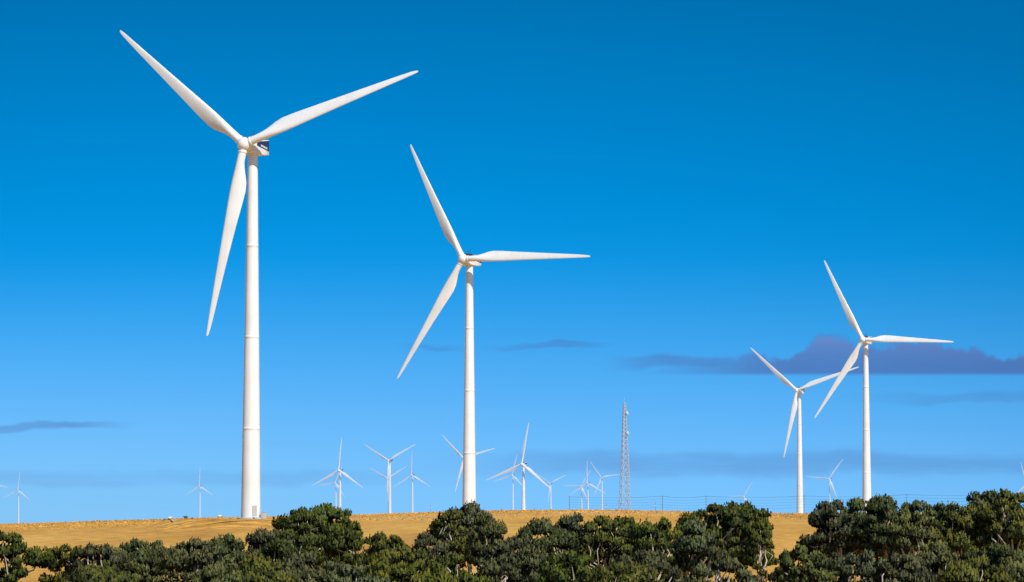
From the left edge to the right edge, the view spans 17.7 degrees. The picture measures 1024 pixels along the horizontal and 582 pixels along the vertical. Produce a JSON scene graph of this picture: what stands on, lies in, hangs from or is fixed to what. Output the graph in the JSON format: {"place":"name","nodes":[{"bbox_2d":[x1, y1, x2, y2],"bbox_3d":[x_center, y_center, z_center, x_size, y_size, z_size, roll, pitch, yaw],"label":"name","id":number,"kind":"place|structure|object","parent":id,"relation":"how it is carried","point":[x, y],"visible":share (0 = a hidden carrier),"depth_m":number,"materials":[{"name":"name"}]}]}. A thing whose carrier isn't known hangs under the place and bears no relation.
{"place":"outdoors","nodes":[
{"label":"outdoors","id":0,"kind":"place"},
{"bbox_2d":[0,510,889,581],"bbox_3d":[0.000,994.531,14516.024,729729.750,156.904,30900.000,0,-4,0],"label":"terrain","id":1,"kind":"structure","parent":0,"point":[787,532],"depth_m":683.89,"materials":[{"name":"yellow plant"}]},
{"bbox_2d":[4,475,27,522],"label":"wind turbine","id":2,"kind":"object","parent":1,"relation":"on","point":[18,490],"visible":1,"depth_m":7225.15,"materials":[{"name":"white metal"}]},
{"bbox_2d":[0,530,56,581],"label":"eucalypt tree","id":3,"kind":"object","parent":1,"relation":"on","point":[35,557],"visible":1,"depth_m":519.30,"materials":[{"name":"green plant"}]},
{"bbox_2d":[38,543,83,581],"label":"eucalypt tree","id":4,"kind":"object","parent":1,"relation":"on","point":[62,558],"visible":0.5,"depth_m":527.71,"materials":[{"name":"green plant"}]},
{"bbox_2d":[61,563,120,581],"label":"eucalypt tree","id":5,"kind":"object","parent":1,"relation":"on","point":[88,573],"visible":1,"depth_m":454.12,"materials":[{"name":"green plant"}]},
{"bbox_2d":[65,542,130,580],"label":"eucalypt tree","id":6,"kind":"object","parent":1,"relation":"on","point":[90,553],"visible":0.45,"depth_m":511.16,"materials":[{"name":"green plant"}]},
{"bbox_2d":[94,545,123,569],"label":"eucalypt tree","id":7,"kind":"object","parent":1,"relation":"on","point":[114,549],"depth_m":538.99,"materials":[{"name":"green plant"}]},
{"bbox_2d":[87,559,138,581],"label":"eucalypt tree","id":8,"kind":"object","parent":1,"relation":"on","point":[113,573],"visible":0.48,"depth_m":470.48,"materials":[{"name":"green plant"}]},
{"bbox_2d":[110,537,166,581],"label":"eucalypt tree","id":9,"kind":"object","parent":1,"relation":"on","point":[140,565],"visible":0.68,"depth_m":518.28,"materials":[{"name":"green plant"}]},
{"bbox_2d":[136,540,181,579],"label":"eucalypt tree","id":10,"kind":"object","parent":1,"relation":"on","point":[158,544],"visible":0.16,"depth_m":544.00,"materials":[{"name":"green plant"}]},
{"bbox_2d":[154,536,227,581],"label":"eucalypt tree","id":11,"kind":"object","parent":1,"relation":"on","point":[198,553],"visible":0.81,"depth_m":498.08,"materials":[{"name":"green plant"}]},
{"bbox_2d":[186,472,211,517],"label":"wind turbine","id":12,"kind":"object","parent":1,"relation":"on","point":[200,486],"visible":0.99,"depth_m":7225.28,"materials":[{"name":"white metal"}]},
{"bbox_2d":[180,564,249,581],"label":"eucalypt tree","id":13,"kind":"object","parent":1,"relation":"on","point":[209,573],"visible":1,"depth_m":462.21,"materials":[{"name":"green plant"}]},
{"bbox_2d":[199,533,251,577],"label":"eucalypt tree","id":14,"kind":"object","parent":1,"relation":"on","point":[233,557],"visible":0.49,"depth_m":525.80,"materials":[{"name":"green plant"}]},
{"bbox_2d":[232,552,300,581],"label":"eucalypt tree","id":15,"kind":"object","parent":1,"relation":"on","point":[257,569],"visible":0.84,"depth_m":467.45,"materials":[{"name":"green plant"}]},
{"bbox_2d":[120,30,417,518],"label":"wind turbine","id":16,"kind":"object","parent":1,"relation":"on","point":[254,147],"visible":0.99,"depth_m":700.26,"materials":[{"name":"white metal"}]},
{"bbox_2d":[244,526,294,562],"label":"eucalypt tree","id":17,"kind":"object","parent":1,"relation":"on","point":[258,539],"visible":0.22,"depth_m":547.73,"materials":[{"name":"green plant"}]},
{"bbox_2d":[257,528,318,566],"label":"eucalypt tree","id":18,"kind":"object","parent":1,"relation":"on","point":[279,547],"visible":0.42,"depth_m":519.94,"materials":[{"name":"green plant"}]},
{"bbox_2d":[271,506,335,568],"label":"eucalypt tree","id":19,"kind":"object","parent":1,"relation":"on","point":[311,525],"visible":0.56,"depth_m":577.79,"materials":[{"name":"green plant"}]},
{"bbox_2d":[274,550,351,581],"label":"eucalypt tree","id":20,"kind":"object","parent":1,"relation":"on","point":[294,562],"visible":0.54,"depth_m":479.81,"materials":[{"name":"green plant"}]},
{"bbox_2d":[318,464,344,507],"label":"wind turbine","id":21,"kind":"object","parent":1,"relation":"on","point":[335,482],"visible":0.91,"depth_m":6904.14,"materials":[{"name":"white metal"}]},
{"bbox_2d":[309,502,365,565],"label":"eucalypt tree","id":22,"kind":"object","parent":1,"relation":"on","point":[331,512],"visible":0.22,"depth_m":587.90,"materials":[{"name":"green plant"}]},
{"bbox_2d":[312,438,362,507],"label":"wind turbine","id":23,"kind":"object","parent":1,"relation":"on","point":[340,471],"visible":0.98,"depth_m":4143.34,"materials":[{"name":"white metal"}]},
{"bbox_2d":[322,515,363,567],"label":"eucalypt tree","id":24,"kind":"object","parent":1,"relation":"on","point":[341,544],"visible":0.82,"depth_m":557.85,"materials":[{"name":"green plant"}]},
{"bbox_2d":[320,563,389,581],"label":"eucalypt tree","id":25,"kind":"object","parent":1,"relation":"on","point":[357,575],"visible":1,"depth_m":459.66,"materials":[{"name":"green plant"}]},
{"bbox_2d":[353,531,386,573],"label":"eucalypt tree","id":26,"kind":"object","parent":1,"relation":"on","point":[358,558],"visible":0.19,"depth_m":519.63,"materials":[{"name":"green plant"}]},
{"bbox_2d":[371,466,405,493],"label":"wind turbine","id":27,"kind":"object","parent":1,"relation":"on","point":[386,477],"visible":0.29,"depth_m":5646.31,"materials":[{"name":"white"}]},
{"bbox_2d":[364,444,413,512],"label":"wind turbine","id":28,"kind":"object","parent":1,"relation":"on","point":[390,460],"visible":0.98,"depth_m":4141.14,"materials":[{"name":"white metal"}]},
{"bbox_2d":[362,534,434,581],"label":"eucalypt tree","id":29,"kind":"object","parent":1,"relation":"on","point":[386,547],"visible":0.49,"depth_m":503.71,"materials":[{"name":"green plant"}]},
{"bbox_2d":[364,556,454,581],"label":"eucalypt tree","id":30,"kind":"object","parent":1,"relation":"on","point":[404,571],"visible":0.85,"depth_m":468.48,"materials":[{"name":"green plant"}]},
{"bbox_2d":[394,456,428,512],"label":"wind turbine","id":31,"kind":"object","parent":1,"relation":"on","point":[412,508],"visible":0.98,"depth_m":5648.53,"materials":[{"name":"white metal"}]},
{"bbox_2d":[409,531,457,575],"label":"eucalypt tree","id":32,"kind":"object","parent":1,"relation":"on","point":[424,539],"visible":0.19,"depth_m":526.95,"materials":[{"name":"green plant"}]},
{"bbox_2d":[426,509,469,567],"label":"eucalypt tree","id":33,"kind":"object","parent":1,"relation":"on","point":[453,539],"visible":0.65,"depth_m":568.51,"materials":[{"name":"green plant"}]},
{"bbox_2d":[430,552,490,581],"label":"eucalypt tree","id":34,"kind":"object","parent":1,"relation":"on","point":[444,564],"visible":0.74,"depth_m":479.27,"materials":[{"name":"green plant"}]},
{"bbox_2d":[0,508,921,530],"bbox_3d":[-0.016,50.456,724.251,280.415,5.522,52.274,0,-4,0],"label":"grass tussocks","id":35,"kind":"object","parent":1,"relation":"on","point":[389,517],"depth_m":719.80,"materials":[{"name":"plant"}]},
{"bbox_2d":[426,499,495,573],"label":"eucalypt tree","id":36,"kind":"object","parent":1,"relation":"on","point":[470,511],"visible":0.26,"depth_m":577.86,"materials":[{"name":"green plant"}]},
{"bbox_2d":[442,435,494,491],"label":"wind turbine","id":37,"kind":"object","parent":1,"relation":"on","point":[458,453],"visible":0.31,"depth_m":3882.36,"materials":[{"name":"white"}]},
{"bbox_2d":[171,513,783,524],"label":"gravel pad track","id":38,"kind":"structure","parent":1,"relation":"on","point":[173,520],"depth_m":712.39,"materials":[{"name":"beige gravel"}]},
{"bbox_2d":[465,515,507,573],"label":"eucalypt tree","id":39,"kind":"object","parent":1,"relation":"on","point":[485,529],"visible":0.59,"depth_m":553.47,"materials":[{"name":"green plant"}]},
{"bbox_2d":[397,144,589,507],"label":"wind turbine","id":40,"kind":"object","parent":1,"relation":"on","point":[469,261],"visible":0.99,"depth_m":990.81,"materials":[{"name":"white metal"}]},
{"bbox_2d":[472,538,522,581],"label":"eucalypt tree","id":41,"kind":"object","parent":1,"relation":"on","point":[496,554],"visible":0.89,"depth_m":499.74,"materials":[{"name":"green plant"}]},
{"bbox_2d":[493,456,521,509],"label":"wind turbine","id":42,"kind":"object","parent":1,"relation":"on","point":[512,475],"visible":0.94,"depth_m":6214.01,"materials":[{"name":"white metal"}]},
{"bbox_2d":[499,534,530,577],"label":"eucalypt tree","id":43,"kind":"object","parent":1,"relation":"on","point":[514,543],"visible":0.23,"depth_m":518.53,"materials":[{"name":"green plant"}]},
{"bbox_2d":[487,423,551,509],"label":"wind turbine","id":44,"kind":"object","parent":1,"relation":"on","point":[524,466],"visible":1,"depth_m":3237.08,"materials":[{"name":"white metal"}]},
{"bbox_2d":[501,543,547,581],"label":"eucalypt tree","id":45,"kind":"object","parent":1,"relation":"on","point":[526,564],"visible":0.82,"depth_m":488.33,"materials":[{"name":"green plant"}]},
{"bbox_2d":[515,516,578,565],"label":"eucalypt tree","id":46,"kind":"object","parent":1,"relation":"on","point":[564,539],"visible":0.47,"depth_m":543.03,"materials":[{"name":"green plant"}]},
{"bbox_2d":[536,473,565,509],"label":"wind turbine","id":47,"kind":"object","parent":1,"relation":"on","point":[550,483],"visible":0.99,"depth_m":6902.87,"materials":[{"name":"white metal"}]},
{"bbox_2d":[537,549,599,581],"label":"eucalypt tree","id":48,"kind":"object","parent":1,"relation":"on","point":[554,569],"visible":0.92,"depth_m":478.62,"materials":[{"name":"green plant"}]},
{"bbox_2d":[554,511,593,579],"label":"eucalypt tree","id":49,"kind":"object","parent":1,"relation":"on","point":[571,523],"visible":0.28,"depth_m":562.87,"materials":[{"name":"green plant"}]},
{"bbox_2d":[563,470,590,508],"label":"wind turbine","id":50,"kind":"object","parent":1,"relation":"on","point":[582,489],"visible":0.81,"depth_m":6903.54,"materials":[{"name":"white metal"}]},
{"bbox_2d":[570,468,605,509],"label":"wind turbine","id":51,"kind":"object","parent":1,"relation":"on","point":[587,483],"visible":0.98,"depth_m":5975.35,"materials":[{"name":"white metal"}]},
{"bbox_2d":[576,515,634,570],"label":"eucalypt tree","id":52,"kind":"object","parent":1,"relation":"on","point":[601,537],"visible":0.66,"depth_m":547.52,"materials":[{"name":"green plant"}]},
{"bbox_2d":[591,463,619,509],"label":"wind turbine","id":53,"kind":"object","parent":1,"relation":"on","point":[601,479],"visible":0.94,"depth_m":6472.28,"materials":[{"name":"white metal"}]},
{"bbox_2d":[589,516,641,566],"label":"eucalypt tree","id":54,"kind":"object","parent":1,"relation":"on","point":[627,522],"visible":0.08,"depth_m":557.24,"materials":[{"name":"green plant"}]},
{"bbox_2d":[577,561,657,581],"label":"eucalypt tree","id":55,"kind":"object","parent":1,"relation":"on","point":[619,572],"visible":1,"depth_m":462.27,"materials":[{"name":"green plant"}]},
{"bbox_2d":[618,398,630,509],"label":"lattice mast","id":56,"kind":"object","parent":1,"relation":"on","point":[625,413],"visible":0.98,"depth_m":2147.32,"materials":[{"name":"silver metal"}]},
{"bbox_2d":[611,549,686,581],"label":"eucalypt tree","id":57,"kind":"object","parent":1,"relation":"on","point":[656,559],"visible":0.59,"depth_m":484.37,"materials":[{"name":"green plant"}]},
{"bbox_2d":[626,518,673,581],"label":"eucalypt tree","id":58,"kind":"object","parent":1,"relation":"on","point":[647,535],"visible":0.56,"depth_m":518.63,"materials":[{"name":"green plant"}]},
{"bbox_2d":[627,516,696,572],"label":"eucalypt tree","id":59,"kind":"object","parent":1,"relation":"on","point":[664,525],"visible":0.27,"depth_m":552.06,"materials":[{"name":"green plant"}]},
{"bbox_2d":[664,518,718,581],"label":"eucalypt tree","id":60,"kind":"object","parent":1,"relation":"on","point":[685,544],"visible":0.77,"depth_m":527.12,"materials":[{"name":"green plant"}]},
{"bbox_2d":[676,502,758,581],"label":"eucalypt tree","id":61,"kind":"object","parent":1,"relation":"on","point":[733,546],"visible":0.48,"depth_m":572.05,"materials":[{"name":"green plant"}]},
{"bbox_2d":[685,546,756,581],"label":"eucalypt tree","id":62,"kind":"object","parent":1,"relation":"on","point":[729,564],"visible":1,"depth_m":487.00,"materials":[{"name":"green plant"}]},
{"bbox_2d":[430,493,1015,511],"bbox_3d":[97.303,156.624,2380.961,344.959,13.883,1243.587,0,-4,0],"label":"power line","id":63,"kind":"object","parent":1,"relation":"on","point":[662,504],"visible":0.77,"depth_m":1928.17,"materials":[{"name":"metal"}]},
{"bbox_2d":[704,500,774,568],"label":"eucalypt tree","id":64,"kind":"object","parent":1,"relation":"on","point":[746,506],"visible":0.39,"depth_m":579.16,"materials":[{"name":"green plant"}]},
{"bbox_2d":[731,481,752,502],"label":"wind turbine","id":65,"kind":"object","parent":1,"relation":"on","point":[744,494],"visible":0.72,"depth_m":7766.62,"materials":[{"name":"white metal"}]},
{"bbox_2d":[736,517,778,581],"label":"eucalypt tree","id":66,"kind":"object","parent":1,"relation":"on","point":[761,537],"visible":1,"depth_m":559.15,"materials":[{"name":"green plant"}]},
{"bbox_2d":[766,543,839,581],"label":"eucalypt tree","id":67,"kind":"object","parent":1,"relation":"on","point":[807,570],"visible":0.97,"depth_m":498.69,"materials":[{"name":"green plant"}]},
{"bbox_2d":[751,348,857,512],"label":"wind turbine","id":68,"kind":"object","parent":1,"relation":"on","point":[796,403],"visible":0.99,"depth_m":2002.65,"materials":[{"name":"white metal"}]},
{"bbox_2d":[806,459,842,501],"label":"wind turbine","id":69,"kind":"object","parent":1,"relation":"on","point":[829,478],"visible":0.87,"depth_m":5648.34,"materials":[{"name":"white"}]},
{"bbox_2d":[796,499,871,579],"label":"eucalypt tree","id":70,"kind":"object","parent":1,"relation":"on","point":[837,538],"visible":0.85,"depth_m":562.05,"materials":[{"name":"green plant"}]},
{"bbox_2d":[818,549,891,581],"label":"eucalypt tree","id":71,"kind":"object","parent":1,"relation":"on","point":[864,564],"visible":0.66,"depth_m":489.39,"materials":[{"name":"green plant"}]},
{"bbox_2d":[818,495,896,581],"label":"eucalypt tree","id":72,"kind":"object","parent":1,"relation":"on","point":[855,505],"visible":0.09,"depth_m":568.32,"materials":[{"name":"green plant"}]},
{"bbox_2d":[814,260,952,512],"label":"wind turbine","id":73,"kind":"object","parent":1,"relation":"on","point":[866,340],"visible":0.99,"depth_m":1480.32,"materials":[{"name":"white metal"}]},
{"bbox_2d":[851,493,915,563],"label":"eucalypt tree","id":74,"kind":"object","parent":1,"relation":"on","point":[882,510],"visible":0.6,"depth_m":557.70,"materials":[{"name":"green plant"}]},
{"bbox_2d":[869,551,937,581],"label":"eucalypt tree","id":75,"kind":"object","parent":1,"relation":"on","point":[908,568],"visible":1,"depth_m":469.35,"materials":[{"name":"green plant"}]},
{"bbox_2d":[885,499,950,570],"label":"eucalypt tree","id":76,"kind":"object","parent":1,"relation":"on","point":[920,532],"visible":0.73,"depth_m":540.84,"materials":[{"name":"green plant"}]},
{"bbox_2d":[885,545,979,577],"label":"eucalypt tree","id":77,"kind":"object","parent":1,"relation":"on","point":[935,558],"visible":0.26,"depth_m":483.79,"materials":[{"name":"green plant"}]},
{"bbox_2d":[911,501,963,553],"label":"eucalypt tree","id":78,"kind":"object","parent":1,"relation":"on","point":[937,506],"visible":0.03,"depth_m":557.44,"materials":[{"name":"green plant"}]},
{"bbox_2d":[934,501,983,563],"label":"eucalypt tree","id":79,"kind":"object","parent":1,"relation":"on","point":[956,540],"visible":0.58,"depth_m":546.55,"materials":[{"name":"green plant"}]},
{"bbox_2d":[934,555,1015,581],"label":"eucalypt tree","id":80,"kind":"object","parent":1,"relation":"on","point":[965,570],"visible":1,"depth_m":462.60,"materials":[{"name":"green plant"}]},
{"bbox_2d":[955,489,1020,546],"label":"eucalypt tree","id":81,"kind":"object","parent":1,"relation":"on","point":[981,537],"visible":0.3,"depth_m":549.93,"materials":[{"name":"green plant"}]},
{"bbox_2d":[956,543,1023,581],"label":"eucalypt tree","id":82,"kind":"object","parent":1,"relation":"on","point":[995,553],"visible":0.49,"depth_m":477.02,"materials":[{"name":"green plant"}]},
{"bbox_2d":[974,488,1023,561],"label":"eucalypt tree","id":83,"kind":"object","parent":1,"relation":"on","point":[1013,510],"visible":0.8,"depth_m":543.27,"materials":[{"name":"green plant"}]},
{"bbox_2d":[0,0,1023,523],"label":"sky","id":84,"kind":"structure","parent":0,"point":[707,159],"materials":[{"name":"blue"}]}
]}

